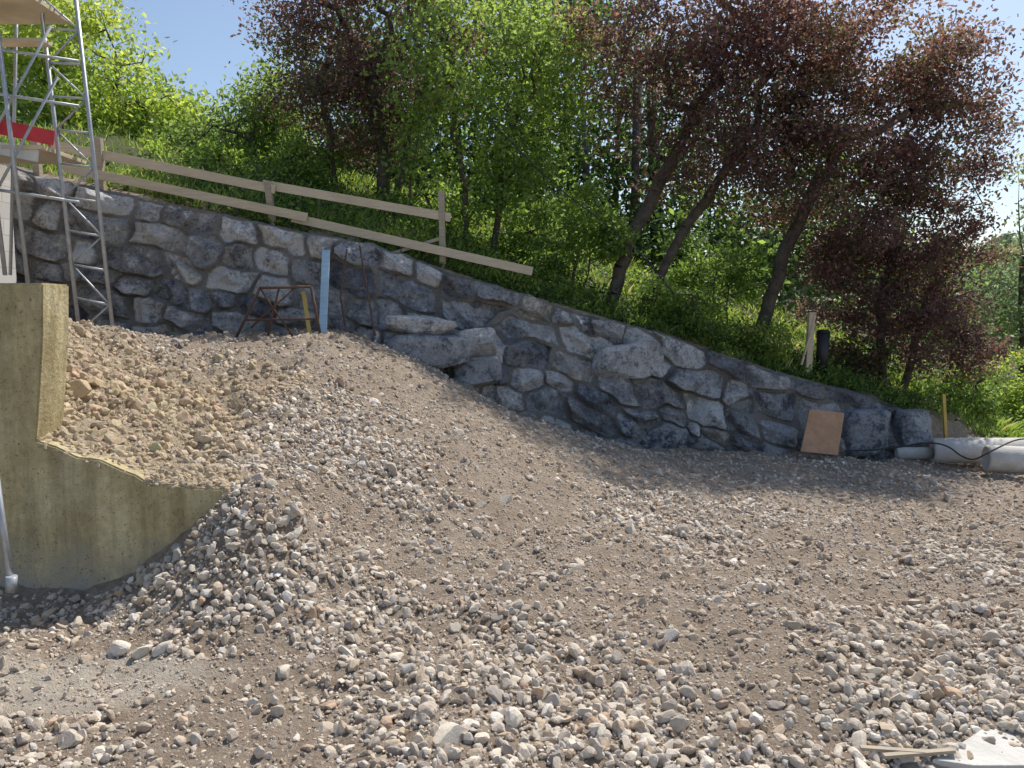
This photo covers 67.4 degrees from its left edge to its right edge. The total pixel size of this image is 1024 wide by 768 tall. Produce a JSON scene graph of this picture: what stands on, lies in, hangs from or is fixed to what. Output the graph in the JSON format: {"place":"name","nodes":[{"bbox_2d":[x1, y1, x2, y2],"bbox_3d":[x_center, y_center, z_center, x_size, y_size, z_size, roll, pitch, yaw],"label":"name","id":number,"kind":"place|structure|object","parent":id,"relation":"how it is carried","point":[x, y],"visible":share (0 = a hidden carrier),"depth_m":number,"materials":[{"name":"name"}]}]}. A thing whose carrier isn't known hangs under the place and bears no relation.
{"place":"outdoors","nodes":[
{"label":"outdoors","id":0,"kind":"place"},
{"bbox_2d":[0,119,1023,767],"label":"ground","id":1,"kind":"structure","parent":0,"point":[316,757],"depth_m":4.63,"materials":[{"name":"soil"}]},
{"bbox_2d":[0,165,16,282],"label":"house under construction","id":2,"kind":"structure","parent":1,"relation":"on","point":[5,209],"depth_m":9.91,"materials":[{"name":"concrete"}]},
{"bbox_2d":[0,481,17,592],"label":"steel prop","id":3,"kind":"object","parent":1,"relation":"on","point":[11,582],"visible":1,"depth_m":4.32,"materials":[{"name":"grey metal"}]},
{"bbox_2d":[0,0,113,325],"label":"scaffold tower","id":4,"kind":"structure","parent":1,"relation":"on","point":[16,13],"depth_m":9.06,"materials":[{"name":"metal"}]},
{"bbox_2d":[63,357,146,444],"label":"earth lumps","id":5,"kind":"object","parent":1,"relation":"on","point":[80,388],"visible":0.65,"depth_m":5.32,"materials":[{"name":"beige soil"}]},
{"bbox_2d":[0,283,226,589],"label":"concrete retaining wall","id":6,"kind":"structure","parent":1,"relation":"on","point":[73,521],"depth_m":4.64,"materials":[{"name":"grey concrete"}]},
{"bbox_2d":[0,0,229,139],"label":"willow tree","id":7,"kind":"object","parent":1,"relation":"on","point":[120,107],"visible":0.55,"depth_m":15.96,"materials":[{"name":"green plant"}]},
{"bbox_2d":[35,426,263,492],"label":"slumped soil","id":8,"kind":"structure","parent":1,"relation":"on","point":[190,476],"depth_m":4.74,"materials":[{"name":"beige gravel"}]},
{"bbox_2d":[58,318,327,471],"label":"earth clods","id":9,"kind":"object","parent":1,"relation":"on","point":[119,389],"visible":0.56,"depth_m":5.81,"materials":[{"name":"beige soil"}]},
{"bbox_2d":[132,128,266,167],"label":"hazel bush","id":10,"kind":"object","parent":1,"relation":"on","point":[222,153],"visible":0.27,"depth_m":14.16,"materials":[{"name":"green plant"}]},
{"bbox_2d":[131,54,320,167],"bbox_3d":[-5.779,-5.184,15.580,3.971,2.744,3.277,0,5,0],"label":"bush","id":11,"kind":"object","parent":1,"relation":"on","point":[255,127],"visible":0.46,"depth_m":15.15,"materials":[{"name":"green plant"}]},
{"bbox_2d":[235,285,320,336],"bbox_3d":[-3.099,-0.896,10.085,1.351,0.808,0.486,0,5,0],"label":"rusty steel trestle","id":12,"kind":"object","parent":1,"relation":"on","point":[276,303],"visible":0.78,"depth_m":9.85,"materials":[{"name":"brown metal"}]},
{"bbox_2d":[234,125,365,188],"bbox_3d":[-3.968,-4.150,14.635,2.414,1.452,1.916,0,5,0],"label":"hazel bush","id":13,"kind":"object","parent":1,"relation":"on","point":[291,148],"visible":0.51,"depth_m":14.31,"materials":[{"name":"green plant"}]},
{"bbox_2d":[301,291,311,333],"bbox_3d":[-2.737,-0.895,10.261,0.056,0.703,0.482,-3,6,-26],"label":"wooden stake","id":14,"kind":"object","parent":1,"relation":"on","point":[306,312],"visible":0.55,"depth_m":10.28,"materials":[{"name":"yellow paint"}]},
{"bbox_2d":[319,250,329,333],"bbox_3d":[-2.518,-1.169,10.297,0.107,1.284,0.586,0,5,-5],"label":"leaning plank","id":15,"kind":"object","parent":1,"relation":"on","point":[324,291],"visible":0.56,"depth_m":10.31,"materials":[{"name":"blue wood"}]},
{"bbox_2d":[340,249,347,332],"bbox_3d":[-2.291,-1.208,10.474,0.117,1.288,0.532,-1,5,-11],"label":"bent rod","id":16,"kind":"object","parent":1,"relation":"on","point":[341,291],"visible":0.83,"depth_m":10.45,"materials":[{"name":"metal"}]},
{"bbox_2d":[222,0,501,202],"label":"purple leaf plum tree","id":17,"kind":"object","parent":1,"relation":"on","point":[317,90],"visible":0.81,"depth_m":13.86,"materials":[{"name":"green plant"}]},
{"bbox_2d":[359,245,375,335],"bbox_3d":[-1.985,-1.295,10.526,0.028,1.251,0.696,-3,6,-27],"label":"steel rod","id":18,"kind":"object","parent":1,"relation":"on","point":[372,320],"visible":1,"depth_m":10.51,"materials":[{"name":"brown metal"}]},
{"bbox_2d":[387,330,471,368],"bbox_3d":[-1.126,-0.452,10.704,1.205,0.577,0.807,0,5,0],"label":"face stone","id":19,"kind":"object","parent":1,"relation":"on","point":[445,350],"visible":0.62,"depth_m":10.32,"materials":[{"name":"grey stone"}]},
{"bbox_2d":[385,315,457,334],"bbox_3d":[-1.250,-0.820,10.721,0.996,0.287,0.722,0,5,0],"label":"face stone","id":20,"kind":"object","parent":19,"relation":"on","point":[406,324],"visible":0.96,"depth_m":10.39,"materials":[{"name":"grey stone"}]},
{"bbox_2d":[378,168,490,238],"bbox_3d":[-1.341,-3.124,13.826,2.138,1.387,1.923,0,5,0],"label":"hazel bush","id":21,"kind":"object","parent":1,"relation":"on","point":[402,197],"visible":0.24,"depth_m":13.51,"materials":[{"name":"green plant"}]},
{"bbox_2d":[106,495,767,747],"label":"loose rocks","id":22,"kind":"object","parent":1,"relation":"on","point":[450,732],"visible":0.91,"depth_m":3.59,"materials":[{"name":"stone"}]},
{"bbox_2d":[449,376,475,390],"bbox_3d":[-0.781,0.057,10.756,0.540,0.394,0.605,0,5,0],"label":"face stone","id":23,"kind":"object","parent":1,"relation":"on","point":[463,382],"visible":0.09,"depth_m":10.48,"materials":[{"name":"grey stone"}]},
{"bbox_2d":[2,165,928,460],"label":"stone retaining wall","id":24,"kind":"structure","parent":1,"relation":"on","point":[174,271],"depth_m":11.12,"materials":[{"name":"grey stone"}]},
{"bbox_2d":[31,138,532,274],"bbox_3d":[-3.238,-2.639,11.372,7.126,2.029,0.351,-1,5,-6],"label":"wooden guard rail","id":25,"kind":"object","parent":24,"relation":"on","point":[272,211],"visible":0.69,"depth_m":11.25,"materials":[{"name":"brown wood"}]},
{"bbox_2d":[591,341,663,378],"bbox_3d":[1.762,-0.370,11.737,1.141,0.576,0.616,0,5,0],"label":"face stone","id":26,"kind":"object","parent":24,"relation":"on","point":[637,359],"visible":0.96,"depth_m":11.52,"materials":[{"name":"grey stone"}]},
{"bbox_2d":[842,408,890,455],"bbox_3d":[5.735,0.768,12.474,0.815,0.748,0.610,0,5,0],"label":"face stone","id":27,"kind":"object","parent":24,"relation":"on","point":[865,429],"visible":0.79,"depth_m":12.20,"materials":[{"name":"grey stone"}]},
{"bbox_2d":[892,409,932,446],"bbox_3d":[6.532,0.708,12.520,0.568,0.580,0.613,0,5,0],"label":"face stone","id":28,"kind":"object","parent":24,"relation":"on","point":[911,426],"visible":0.85,"depth_m":12.29,"materials":[{"name":"grey stone"}]},
{"bbox_2d":[454,354,502,387],"bbox_3d":[-0.472,-0.182,10.836,0.685,0.513,0.791,0,5,0],"label":"face stone","id":29,"kind":"object","parent":1,"relation":"on","point":[481,371],"visible":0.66,"depth_m":10.51,"materials":[{"name":"grey stone"}]},
{"bbox_2d":[457,327,496,356],"bbox_3d":[-0.487,-0.582,10.842,0.559,0.438,0.709,0,5,0],"label":"face stone","id":30,"kind":"object","parent":29,"relation":"on","point":[483,339],"visible":0.7,"depth_m":10.55,"materials":[{"name":"grey stone"}]},
{"bbox_2d":[357,0,646,256],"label":"ash tree","id":31,"kind":"object","parent":1,"relation":"on","point":[500,175],"visible":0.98,"depth_m":12.81,"materials":[{"name":"green plant"}]},
{"bbox_2d":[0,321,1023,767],"bbox_3d":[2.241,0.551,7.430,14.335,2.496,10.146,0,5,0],"label":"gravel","id":32,"kind":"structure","parent":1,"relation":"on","point":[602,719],"depth_m":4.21,"materials":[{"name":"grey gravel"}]},
{"bbox_2d":[0,0,1023,367],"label":"background trees","id":33,"kind":"object","parent":1,"relation":"on","point":[656,226],"visible":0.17,"depth_m":20.68,"materials":[{"name":"green plant"}]},
{"bbox_2d":[0,117,1023,437],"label":"grass","id":34,"kind":"structure","parent":1,"relation":"on","point":[1012,427],"depth_m":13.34,"materials":[{"name":"green plant"}]},
{"bbox_2d":[941,394,947,437],"bbox_3d":[7.157,0.562,12.704,0.132,0.794,0.050,0,5,0],"label":"survey stake","id":35,"kind":"object","parent":34,"relation":"on","point":[944,418],"visible":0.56,"depth_m":12.69,"materials":[{"name":"yellow paint"}]},
{"bbox_2d":[0,99,1023,332],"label":"distant trees","id":36,"kind":"object","parent":1,"relation":"on","point":[798,294],"visible":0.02,"depth_m":56.56,"materials":[{"name":"green plant"}]},
{"bbox_2d":[472,195,566,260],"bbox_3d":[0.137,-2.796,14.164,2.319,1.409,1.552,0,5,0],"label":"hazel bush","id":37,"kind":"object","parent":1,"relation":"on","point":[522,235],"visible":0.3,"depth_m":14.01,"materials":[{"name":"green plant"}]},
{"bbox_2d":[518,175,645,291],"bbox_3d":[1.158,-2.478,13.113,2.153,2.021,1.825,0,5,0],"label":"elder bush","id":38,"kind":"object","parent":1,"relation":"on","point":[606,240],"visible":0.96,"depth_m":12.84,"materials":[{"name":"green plant"}]},
{"bbox_2d":[615,273,736,335],"bbox_3d":[2.777,-1.246,12.764,2.179,1.190,1.491,1,5,13],"label":"elder bush","id":39,"kind":"object","parent":1,"relation":"on","point":[688,307],"visible":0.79,"depth_m":12.54,"materials":[{"name":"green plant"}]},
{"bbox_2d":[653,310,745,350],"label":"laurel bush","id":40,"kind":"object","parent":1,"relation":"on","point":[718,331],"visible":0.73,"depth_m":12.43,"materials":[{"name":"green plant"}]},
{"bbox_2d":[655,224,778,322],"bbox_3d":[3.724,-1.837,13.686,2.319,2.022,2.011,0,5,0],"label":"elder bush","id":41,"kind":"object","parent":1,"relation":"on","point":[697,277],"visible":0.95,"depth_m":13.63,"materials":[{"name":"green plant"}]},
{"bbox_2d":[711,313,805,364],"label":"laurel bush","id":42,"kind":"object","parent":1,"relation":"on","point":[769,332],"visible":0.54,"depth_m":12.86,"materials":[{"name":"green plant"}]},
{"bbox_2d":[534,0,1023,338],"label":"purple leaf plum tree","id":43,"kind":"object","parent":1,"relation":"on","point":[929,91],"visible":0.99,"depth_m":12.44,"materials":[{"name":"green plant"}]},
{"bbox_2d":[800,312,816,373],"bbox_3d":[4.954,-0.684,12.879,0.237,1.033,0.125,0,5,0],"label":"wooden post","id":44,"kind":"object","parent":1,"relation":"on","point":[809,344],"visible":0.93,"depth_m":12.84,"materials":[{"name":"beige wood"}]},
{"bbox_2d":[800,409,843,455],"bbox_3d":[4.762,0.739,11.777,0.815,0.684,0.305,0,5,-5],"label":"plywood panel","id":45,"kind":"object","parent":1,"relation":"on","point":[822,432],"visible":1,"depth_m":11.76,"materials":[{"name":"brown wood"}]},
{"bbox_2d":[816,329,829,372],"bbox_3d":[5.278,-0.560,13.053,0.240,0.730,0.240,0,5,0],"label":"pipe","id":46,"kind":"object","parent":1,"relation":"on","point":[822,343],"visible":0.9,"depth_m":12.98,"materials":[{"name":"black plastic"}]},
{"bbox_2d":[800,359,888,395],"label":"laurel bush","id":47,"kind":"object","parent":1,"relation":"on","point":[853,380],"visible":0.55,"depth_m":12.90,"materials":[{"name":"green plant"}]},
{"bbox_2d":[829,329,910,386],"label":"laurel bush","id":48,"kind":"object","parent":1,"relation":"on","point":[879,352],"visible":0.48,"depth_m":13.75,"materials":[{"name":"green plant"}]},
{"bbox_2d":[778,116,1023,390],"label":"purple leaf plum tree","id":49,"kind":"object","parent":1,"relation":"on","point":[895,295],"visible":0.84,"depth_m":13.36,"materials":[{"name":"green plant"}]},
{"bbox_2d":[861,382,946,417],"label":"laurel bush","id":50,"kind":"object","parent":1,"relation":"on","point":[902,401],"visible":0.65,"depth_m":12.89,"materials":[{"name":"green plant"}]},
{"bbox_2d":[860,745,955,758],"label":"timber offcuts","id":51,"kind":"object","parent":1,"relation":"on","point":[894,752],"visible":1,"depth_m":2.92,"materials":[{"name":"beige wood"}]},
{"bbox_2d":[844,438,1023,459],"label":"black hose","id":52,"kind":"object","parent":1,"relation":"on","point":[956,452],"visible":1,"depth_m":11.52,"materials":[{"name":"plastic"}]},
{"bbox_2d":[895,438,1023,473],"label":"concrete pipe","id":53,"kind":"object","parent":1,"relation":"on","point":[1008,458],"visible":0.94,"depth_m":11.85,"materials":[{"name":"grey concrete"}]},
{"bbox_2d":[913,360,1010,421],"bbox_3d":[8.177,0.159,14.285,2.109,1.232,1.690,-5,7,-42],"label":"laurel bush","id":54,"kind":"object","parent":1,"relation":"on","point":[958,394],"visible":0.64,"depth_m":14.06,"materials":[{"name":"green plant"}]},
{"bbox_2d":[933,729,1023,767],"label":"plastic sheet","id":55,"kind":"structure","parent":1,"relation":"on","point":[986,754],"depth_m":2.93,"materials":[{"name":"white plastic"}]},
{"bbox_2d":[961,143,1023,379],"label":"birch tree","id":56,"kind":"object","parent":1,"relation":"on","point":[1013,325],"visible":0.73,"depth_m":21.80,"materials":[{"name":"green plant"}]},
{"bbox_2d":[967,345,1023,415],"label":"laurel bush","id":57,"kind":"object","parent":1,"relation":"on","point":[1014,396],"visible":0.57,"depth_m":15.38,"materials":[{"name":"green plant"}]},
{"bbox_2d":[7,0,1023,313],"label":"sky","id":58,"kind":"structure","parent":0,"point":[203,29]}
]}

